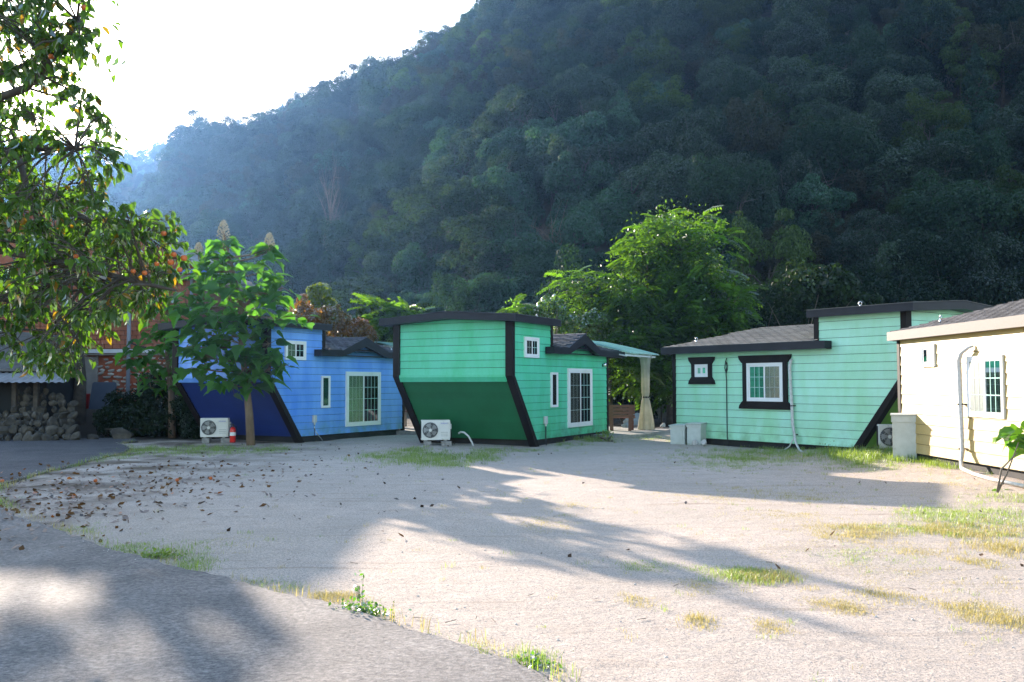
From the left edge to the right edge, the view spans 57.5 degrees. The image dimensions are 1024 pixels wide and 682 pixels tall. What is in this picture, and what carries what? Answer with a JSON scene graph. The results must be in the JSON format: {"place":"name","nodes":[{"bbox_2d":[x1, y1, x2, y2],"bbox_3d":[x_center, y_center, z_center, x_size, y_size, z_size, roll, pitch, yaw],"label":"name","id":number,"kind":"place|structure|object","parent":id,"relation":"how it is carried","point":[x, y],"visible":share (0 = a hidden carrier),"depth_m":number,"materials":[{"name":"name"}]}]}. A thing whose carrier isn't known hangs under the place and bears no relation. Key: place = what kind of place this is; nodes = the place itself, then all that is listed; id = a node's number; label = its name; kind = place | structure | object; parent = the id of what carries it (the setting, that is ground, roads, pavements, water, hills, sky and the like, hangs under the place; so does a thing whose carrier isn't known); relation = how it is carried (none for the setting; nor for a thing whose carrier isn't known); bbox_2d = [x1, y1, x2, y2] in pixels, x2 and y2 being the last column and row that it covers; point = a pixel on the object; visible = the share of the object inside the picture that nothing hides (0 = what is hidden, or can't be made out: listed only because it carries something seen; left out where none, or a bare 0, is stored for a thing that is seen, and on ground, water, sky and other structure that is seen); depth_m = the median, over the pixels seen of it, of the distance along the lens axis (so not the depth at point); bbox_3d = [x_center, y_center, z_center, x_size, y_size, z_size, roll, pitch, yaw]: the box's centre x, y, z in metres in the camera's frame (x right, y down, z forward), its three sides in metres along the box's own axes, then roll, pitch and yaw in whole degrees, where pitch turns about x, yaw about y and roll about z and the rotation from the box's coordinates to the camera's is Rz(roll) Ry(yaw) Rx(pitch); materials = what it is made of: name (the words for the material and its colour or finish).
{"place":"outdoors","nodes":[
{"label":"outdoors","id":0,"kind":"place"},
{"bbox_2d":[0,0,477,155],"label":"sky","id":1,"kind":"structure","parent":0,"point":[234,58],"materials":[{"name":"white"}]},
{"bbox_2d":[0,409,1023,681],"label":"ground","id":2,"kind":"structure","parent":0,"point":[730,647],"depth_m":10.06,"materials":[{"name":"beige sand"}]},
{"bbox_2d":[0,330,78,438],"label":"shed","id":3,"kind":"structure","parent":2,"relation":"on","point":[41,396],"depth_m":30.30,"materials":[{"name":"grey metal"}]},
{"bbox_2d":[0,411,80,440],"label":"rubble heap","id":4,"kind":"object","parent":2,"relation":"on","point":[53,429],"visible":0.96,"depth_m":28.52,"materials":[{"name":"stone"}]},
{"bbox_2d":[0,165,144,424],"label":"tree","id":5,"kind":"object","parent":2,"relation":"on","point":[79,392],"visible":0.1,"depth_m":32.70,"materials":[{"name":"green plant"}]},
{"bbox_2d":[0,0,200,384],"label":"persimmon tree","id":6,"kind":"object","parent":2,"relation":"on","point":[50,45],"visible":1,"depth_m":10.02,"materials":[{"name":"green plant"}]},
{"bbox_2d":[0,200,259,405],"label":"brick house","id":7,"kind":"structure","parent":2,"relation":"on","point":[105,369],"depth_m":36.05,"materials":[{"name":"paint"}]},
{"bbox_2d":[92,372,202,439],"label":"undergrowth","id":8,"kind":"object","parent":2,"relation":"on","point":[146,409],"visible":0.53,"depth_m":30.36,"materials":[{"name":"green plant"}]},
{"bbox_2d":[114,290,189,437],"bbox_3d":[-10.852,0.755,29.274,2.988,4.737,1.873,-2,-3,30],"label":"young tree","id":9,"kind":"object","parent":2,"relation":"on","point":[140,363],"visible":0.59,"depth_m":29.32,"materials":[{"name":"green plant"}]},
{"bbox_2d":[0,452,366,549],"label":"fallen leaves","id":10,"kind":"object","parent":2,"relation":"on","point":[124,517],"depth_m":14.86,"materials":[{"name":"brown plant"}]},
{"bbox_2d":[161,220,320,445],"bbox_3d":[-7.699,-0.239,26.204,4.690,6.476,2.573,0,-3,0],"label":"young tree","id":11,"kind":"object","parent":2,"relation":"on","point":[254,358],"visible":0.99,"depth_m":26.09,"materials":[{"name":"green plant"}]},
{"bbox_2d":[0,438,549,681],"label":"concrete lane","id":12,"kind":"structure","parent":2,"relation":"on","point":[71,611],"depth_m":6.52,"materials":[{"name":"grey concrete"}]},
{"bbox_2d":[158,317,404,442],"bbox_3d":[-6.884,1.285,30.485,4.398,3.736,7.910,-2,-3,28],"label":"cabin","id":13,"kind":"object","parent":2,"relation":"on","point":[342,387],"visible":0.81,"depth_m":28.40,"materials":[{"name":"blue paint"}]},
{"bbox_2d":[345,372,380,426],"bbox_3d":[-4.827,1.871,30.301,0.058,1.740,1.820,-2,-3,28],"label":"window","id":14,"kind":"structure","parent":13,"relation":"in","point":[362,389],"depth_m":30.22,"materials":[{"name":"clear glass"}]},
{"bbox_2d":[287,293,379,343],"bbox_3d":[-6.485,0.759,33.069,3.730,4.994,1.979,-1,-3,11],"label":"maple bush","id":15,"kind":"object","parent":2,"relation":"on","point":[353,327],"visible":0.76,"depth_m":32.78,"materials":[{"name":"red plant"}]},
{"bbox_2d":[347,292,434,347],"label":"tree","id":16,"kind":"object","parent":2,"relation":"on","point":[388,309],"visible":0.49,"depth_m":34.27,"materials":[{"name":"green plant"}]},
{"bbox_2d":[379,311,624,446],"bbox_3d":[0.010,1.188,28.662,4.392,3.736,7.930,-1,-3,28],"label":"cabin","id":17,"kind":"object","parent":2,"relation":"on","point":[514,379],"visible":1,"depth_m":26.00,"materials":[{"name":"green paint"}]},
{"bbox_2d":[567,368,592,427],"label":"window","id":18,"kind":"structure","parent":17,"relation":"in","point":[579,381],"depth_m":28.42,"materials":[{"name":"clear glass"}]},
{"bbox_2d":[0,434,1023,681],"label":"grass","id":19,"kind":"structure","parent":2,"relation":"on","point":[858,456],"depth_m":18.92,"materials":[{"name":"green plant"}]},
{"bbox_2d":[0,438,1023,681],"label":"dry grass","id":20,"kind":"structure","parent":2,"relation":"on","point":[934,528],"depth_m":9.08,"materials":[{"name":"beige plant"}]},
{"bbox_2d":[522,294,629,359],"bbox_3d":[2.409,0.758,36.546,4.455,5.280,1.705,0,-3,-5],"label":"bush","id":21,"kind":"object","parent":2,"relation":"on","point":[591,322],"visible":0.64,"depth_m":36.23,"materials":[{"name":"green plant"}]},
{"bbox_2d":[536,260,649,424],"bbox_3d":[3.385,0.142,38.693,4.715,6.872,4.958,0,-3,0],"label":"tree","id":22,"kind":"object","parent":2,"relation":"on","point":[587,291],"visible":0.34,"depth_m":38.50,"materials":[{"name":"green plant"}]},
{"bbox_2d":[593,341,658,357],"bbox_3d":[2.681,1.571,32.613,4.150,3.272,2.950,-1,-3,28],"label":"awning","id":23,"kind":"object","parent":2,"relation":"on","point":[630,350],"visible":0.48,"depth_m":31.89,"materials":[{"name":"teal plastic"}]},
{"bbox_2d":[637,354,654,429],"bbox_3d":[4.679,1.770,32.556,0.608,2.620,0.583,0,-3,0],"label":"vinyl curtain","id":24,"kind":"object","parent":23,"relation":"hanging from","point":[646,420],"visible":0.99,"depth_m":32.44,"materials":[{"name":"beige plastic"}]},
{"bbox_2d":[586,195,758,426],"bbox_3d":[6.662,-1.181,37.166,7.479,9.416,6.624,0,-3,0],"label":"tree","id":25,"kind":"object","parent":2,"relation":"on","point":[679,281],"visible":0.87,"depth_m":36.08,"materials":[{"name":"green plant"}]},
{"bbox_2d":[661,273,768,341],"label":"tree","id":26,"kind":"object","parent":2,"relation":"on","point":[744,301],"visible":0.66,"depth_m":35.45,"materials":[{"name":"green plant"}]},
{"bbox_2d":[734,284,794,329],"bbox_3d":[10.302,0.521,40.460,3.017,6.063,5.306,-3,-3,43],"label":"bush","id":27,"kind":"object","parent":2,"relation":"on","point":[768,319],"visible":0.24,"depth_m":40.64,"materials":[{"name":"green plant"}]},
{"bbox_2d":[661,300,994,451],"bbox_3d":[8.378,1.017,25.378,4.620,3.746,8.060,2,-3,-35],"label":"cabin","id":28,"kind":"object","parent":2,"relation":"on","point":[828,377],"visible":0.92,"depth_m":23.70,"materials":[{"name":"green paint"}]},
{"bbox_2d":[746,362,782,401],"bbox_3d":[6.682,1.087,24.667,0.057,1.020,1.190,2,-3,-35],"label":"window","id":29,"kind":"structure","parent":28,"relation":"in","point":[764,381],"depth_m":24.66,"materials":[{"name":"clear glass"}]},
{"bbox_2d":[890,413,916,460],"bbox_3d":[8.357,2.064,19.870,0.550,1.060,0.550,-1,-3,22],"label":"box","id":30,"kind":"object","parent":2,"relation":"on","point":[904,431],"visible":0.74,"depth_m":19.67,"materials":[{"name":"white plastic"}]},
{"bbox_2d":[887,299,1023,487],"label":"cabin","id":31,"kind":"object","parent":2,"relation":"on","point":[960,381],"visible":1,"depth_m":17.44,"materials":[{"name":"beige paint"}]},
{"bbox_2d":[966,355,1005,418],"bbox_3d":[8.511,0.818,16.774,0.045,1.110,1.240,0,-3,-1],"label":"window","id":32,"kind":"structure","parent":31,"relation":"in","point":[985,375],"depth_m":16.71,"materials":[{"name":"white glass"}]},
{"bbox_2d":[992,421,1023,492],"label":"sapling","id":33,"kind":"object","parent":2,"relation":"on","point":[1010,433],"visible":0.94,"depth_m":14.67,"materials":[{"name":"green plant"}]},
{"bbox_2d":[201,0,1023,418],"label":"hillside","id":34,"kind":"structure","parent":0,"point":[543,228],"depth_m":84.32,"materials":[{"name":"green plant"}]},
{"bbox_2d":[252,239,313,307],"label":"tree","id":35,"kind":"object","parent":34,"relation":"on","point":[291,266],"visible":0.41,"depth_m":92.93,"materials":[{"name":"green plant"}]},
{"bbox_2d":[298,218,366,288],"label":"tree","id":36,"kind":"object","parent":34,"relation":"on","point":[349,229],"visible":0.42,"depth_m":94.60,"materials":[{"name":"green plant"}]},
{"bbox_2d":[321,275,393,316],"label":"tree","id":37,"kind":"object","parent":34,"relation":"on","point":[344,285],"visible":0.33,"depth_m":69.49,"materials":[{"name":"green plant"}]},
{"bbox_2d":[360,209,407,279],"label":"tree","id":38,"kind":"object","parent":34,"relation":"on","point":[370,239],"visible":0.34,"depth_m":83.05,"materials":[{"name":"green plant"}]},
{"bbox_2d":[391,234,454,303],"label":"tree","id":39,"kind":"object","parent":34,"relation":"on","point":[421,266],"visible":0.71,"depth_m":70.95,"materials":[{"name":"green plant"}]},
{"bbox_2d":[380,174,480,256],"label":"tree","id":40,"kind":"object","parent":34,"relation":"on","point":[436,213],"visible":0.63,"depth_m":76.01,"materials":[{"name":"green plant"}]},
{"bbox_2d":[421,133,493,204],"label":"tree","id":41,"kind":"object","parent":34,"relation":"on","point":[464,165],"visible":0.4,"depth_m":89.42,"materials":[{"name":"green plant"}]},
{"bbox_2d":[429,270,508,312],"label":"tree","id":42,"kind":"object","parent":34,"relation":"on","point":[462,297],"visible":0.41,"depth_m":53.30,"materials":[{"name":"green plant"}]},
{"bbox_2d":[439,181,521,271],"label":"tree","id":43,"kind":"object","parent":34,"relation":"on","point":[490,192],"visible":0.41,"depth_m":70.04,"materials":[{"name":"green plant"}]},
{"bbox_2d":[435,204,526,285],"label":"tree","id":44,"kind":"object","parent":34,"relation":"on","point":[499,211],"visible":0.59,"depth_m":61.12,"materials":[{"name":"green plant"}]},
{"bbox_2d":[445,266,557,311],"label":"tree","id":45,"kind":"object","parent":34,"relation":"on","point":[515,291],"visible":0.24,"depth_m":54.09,"materials":[{"name":"green plant"}]},
{"bbox_2d":[471,89,542,159],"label":"tree","id":46,"kind":"object","parent":34,"relation":"on","point":[495,121],"visible":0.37,"depth_m":88.44,"materials":[{"name":"green plant"}]},
{"bbox_2d":[471,157,545,233],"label":"tree","id":47,"kind":"object","parent":34,"relation":"on","point":[513,183],"visible":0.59,"depth_m":71.69,"materials":[{"name":"green plant"}]},
{"bbox_2d":[476,103,559,164],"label":"tree","id":48,"kind":"object","parent":34,"relation":"on","point":[513,139],"visible":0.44,"depth_m":83.37,"materials":[{"name":"green plant"}]},
{"bbox_2d":[474,218,569,300],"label":"tree","id":49,"kind":"object","parent":34,"relation":"on","point":[535,246],"visible":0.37,"depth_m":59.28,"materials":[{"name":"green plant"}]},
{"bbox_2d":[505,255,575,303],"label":"tree","id":50,"kind":"object","parent":34,"relation":"on","point":[537,269],"visible":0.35,"depth_m":54.81,"materials":[{"name":"green plant"}]},
{"bbox_2d":[519,133,577,210],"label":"tree","id":51,"kind":"object","parent":34,"relation":"on","point":[558,143],"visible":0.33,"depth_m":73.85,"materials":[{"name":"green plant"}]},
{"bbox_2d":[516,86,591,127],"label":"tree","id":52,"kind":"object","parent":34,"relation":"on","point":[547,107],"visible":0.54,"depth_m":88.68,"materials":[{"name":"green plant"}]},
{"bbox_2d":[523,104,626,183],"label":"tree","id":53,"kind":"object","parent":34,"relation":"on","point":[570,132],"visible":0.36,"depth_m":75.79,"materials":[{"name":"green plant"}]},
{"bbox_2d":[548,200,609,269],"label":"tree","id":54,"kind":"object","parent":34,"relation":"on","point":[585,226],"visible":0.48,"depth_m":60.78,"materials":[{"name":"green plant"}]},
{"bbox_2d":[543,148,617,228],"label":"tree","id":55,"kind":"object","parent":34,"relation":"on","point":[587,187],"visible":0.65,"depth_m":68.81,"materials":[{"name":"green plant"}]},
{"bbox_2d":[552,136,641,190],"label":"tree","id":56,"kind":"object","parent":34,"relation":"on","point":[617,166],"visible":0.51,"depth_m":70.65,"materials":[{"name":"green plant"}]},
{"bbox_2d":[575,100,638,149],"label":"tree","id":57,"kind":"object","parent":34,"relation":"on","point":[612,120],"visible":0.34,"depth_m":76.28,"materials":[{"name":"green plant"}]},
{"bbox_2d":[566,177,664,254],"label":"tree","id":58,"kind":"object","parent":34,"relation":"on","point":[602,217],"visible":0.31,"depth_m":63.04,"materials":[{"name":"green plant"}]},
{"bbox_2d":[594,162,667,242],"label":"tree","id":59,"kind":"object","parent":34,"relation":"on","point":[605,198],"visible":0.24,"depth_m":63.59,"materials":[{"name":"green plant"}]},
{"bbox_2d":[622,92,696,168],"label":"tree","id":60,"kind":"object","parent":34,"relation":"on","point":[655,109],"visible":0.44,"depth_m":81.04,"materials":[{"name":"green plant"}]},
{"bbox_2d":[627,73,693,111],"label":"tree","id":61,"kind":"object","parent":34,"relation":"on","point":[673,97],"visible":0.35,"depth_m":89.70,"materials":[{"name":"green plant"}]},
{"bbox_2d":[613,148,712,225],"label":"tree","id":62,"kind":"object","parent":34,"relation":"on","point":[666,181],"visible":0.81,"depth_m":62.38,"materials":[{"name":"green plant"}]},
{"bbox_2d":[625,104,727,181],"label":"tree","id":63,"kind":"object","parent":34,"relation":"on","point":[661,133],"visible":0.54,"depth_m":70.45,"materials":[{"name":"green plant"}]},
{"bbox_2d":[672,126,770,239],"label":"tree","id":64,"kind":"object","parent":34,"relation":"on","point":[710,149],"visible":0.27,"depth_m":65.25,"materials":[{"name":"green plant"}]},
{"bbox_2d":[692,54,762,120],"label":"tree","id":65,"kind":"object","parent":34,"relation":"on","point":[704,89],"visible":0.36,"depth_m":92.40,"materials":[{"name":"green plant"}]},
{"bbox_2d":[695,177,781,266],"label":"tree","id":66,"kind":"object","parent":34,"relation":"on","point":[761,194],"visible":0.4,"depth_m":58.90,"materials":[{"name":"green plant"}]},
{"bbox_2d":[687,153,798,269],"bbox_3d":[13.576,-7.009,58.398,6.488,8.909,5.994,1,-3,-31],"label":"tree","id":67,"kind":"object","parent":34,"relation":"on","point":[726,177],"visible":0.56,"depth_m":57.60,"materials":[{"name":"green plant"}]},
{"bbox_2d":[712,64,773,118],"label":"tree","id":68,"kind":"object","parent":34,"relation":"on","point":[751,85],"visible":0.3,"depth_m":81.07,"materials":[{"name":"green plant"}]},
{"bbox_2d":[721,89,791,165],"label":"tree","id":69,"kind":"object","parent":34,"relation":"on","point":[764,140],"visible":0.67,"depth_m":71.05,"materials":[{"name":"green plant"}]},
{"bbox_2d":[760,55,822,125],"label":"tree","id":70,"kind":"object","parent":34,"relation":"on","point":[795,83],"visible":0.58,"depth_m":87.47,"materials":[{"name":"green plant"}]},
{"bbox_2d":[754,151,828,224],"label":"tree","id":71,"kind":"object","parent":34,"relation":"on","point":[799,160],"visible":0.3,"depth_m":62.51,"materials":[{"name":"green plant"}]},
{"bbox_2d":[781,160,857,240],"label":"tree","id":72,"kind":"object","parent":34,"relation":"on","point":[823,196],"visible":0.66,"depth_m":60.70,"materials":[{"name":"green plant"}]},
{"bbox_2d":[765,255,882,325],"bbox_3d":[12.719,-0.069,38.210,4.455,7.026,3.548,0,-3,0],"label":"tree","id":73,"kind":"object","parent":34,"relation":"on","point":[820,291],"visible":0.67,"depth_m":37.53,"materials":[{"name":"green plant"}]},
{"bbox_2d":[796,64,864,120],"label":"tree","id":74,"kind":"object","parent":34,"relation":"on","point":[830,87],"visible":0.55,"depth_m":83.16,"materials":[{"name":"green plant"}]},
{"bbox_2d":[772,102,892,213],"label":"tree","id":75,"kind":"object","parent":34,"relation":"on","point":[815,134],"visible":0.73,"depth_m":65.09,"materials":[{"name":"green plant"}]},
{"bbox_2d":[790,121,881,218],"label":"tree","id":76,"kind":"object","parent":34,"relation":"on","point":[846,162],"visible":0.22,"depth_m":66.87,"materials":[{"name":"green plant"}]},
{"bbox_2d":[811,24,898,111],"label":"tree","id":77,"kind":"object","parent":34,"relation":"on","point":[873,56],"visible":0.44,"depth_m":85.98,"materials":[{"name":"green plant"}]},
{"bbox_2d":[835,159,898,240],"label":"tree","id":78,"kind":"object","parent":34,"relation":"on","point":[861,183],"visible":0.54,"depth_m":63.97,"materials":[{"name":"green plant"}]},
{"bbox_2d":[820,208,916,271],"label":"tree","id":79,"kind":"object","parent":34,"relation":"on","point":[866,237],"visible":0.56,"depth_m":55.04,"materials":[{"name":"green plant"}]},
{"bbox_2d":[797,260,960,323],"bbox_3d":[17.295,-0.449,45.736,7.986,7.736,7.546,2,-4,-44],"label":"tree","id":80,"kind":"object","parent":34,"relation":"on","point":[874,284],"visible":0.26,"depth_m":44.81,"materials":[{"name":"green plant"}]},
{"bbox_2d":[840,57,942,116],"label":"tree","id":81,"kind":"object","parent":34,"relation":"on","point":[908,67],"visible":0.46,"depth_m":82.15,"materials":[{"name":"green plant"}]},
{"bbox_2d":[868,98,926,152],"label":"tree","id":82,"kind":"object","parent":34,"relation":"on","point":[895,125],"visible":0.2,"depth_m":74.05,"materials":[{"name":"green plant"}]},
{"bbox_2d":[857,66,944,125],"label":"tree","id":83,"kind":"object","parent":34,"relation":"on","point":[898,82],"visible":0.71,"depth_m":79.18,"materials":[{"name":"green plant"}]},
{"bbox_2d":[859,135,961,212],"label":"tree","id":84,"kind":"object","parent":34,"relation":"on","point":[895,154],"visible":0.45,"depth_m":63.50,"materials":[{"name":"green plant"}]},
{"bbox_2d":[889,0,964,99],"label":"tree","id":85,"kind":"object","parent":34,"relation":"on","point":[943,7],"visible":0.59,"depth_m":87.94,"materials":[{"name":"green plant"}]},
{"bbox_2d":[887,88,972,163],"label":"tree","id":86,"kind":"object","parent":34,"relation":"on","point":[952,115],"visible":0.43,"depth_m":71.18,"materials":[{"name":"green plant"}]},
{"bbox_2d":[876,139,1004,215],"bbox_3d":[29.286,-9.264,62.698,7.710,7.716,6.068,1,-3,-31],"label":"tree","id":87,"kind":"object","parent":34,"relation":"on","point":[943,146],"visible":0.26,"depth_m":61.58,"materials":[{"name":"green plant"}]},
{"bbox_2d":[892,168,1023,271],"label":"tree","id":88,"kind":"object","parent":34,"relation":"on","point":[999,214],"visible":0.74,"depth_m":53.40,"materials":[{"name":"green plant"}]},
{"bbox_2d":[918,127,1012,211],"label":"tree","id":89,"kind":"object","parent":34,"relation":"on","point":[981,150],"visible":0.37,"depth_m":61.93,"materials":[{"name":"green plant"}]},
{"bbox_2d":[938,21,1011,96],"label":"tree","id":90,"kind":"object","parent":34,"relation":"on","point":[954,70],"visible":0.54,"depth_m":83.73,"materials":[{"name":"green plant"}]},
{"bbox_2d":[951,42,1004,133],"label":"tree","id":91,"kind":"object","parent":34,"relation":"on","point":[975,66],"visible":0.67,"depth_m":76.88,"materials":[{"name":"green plant"}]},
{"bbox_2d":[932,211,1023,299],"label":"tree","id":92,"kind":"object","parent":34,"relation":"on","point":[992,250],"visible":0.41,"depth_m":51.15,"materials":[{"name":"green plant"}]},
{"bbox_2d":[943,247,1023,305],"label":"tree","id":93,"kind":"object","parent":34,"relation":"on","point":[999,286],"visible":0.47,"depth_m":46.22,"materials":[{"name":"green plant"}]},
{"bbox_2d":[955,16,1023,107],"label":"tree","id":94,"kind":"object","parent":34,"relation":"on","point":[992,31],"visible":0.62,"depth_m":83.15,"materials":[{"name":"green plant"}]},
{"bbox_2d":[976,106,1023,184],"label":"tree","id":95,"kind":"object","parent":34,"relation":"on","point":[1015,143],"visible":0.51,"depth_m":68.49,"materials":[{"name":"green plant"}]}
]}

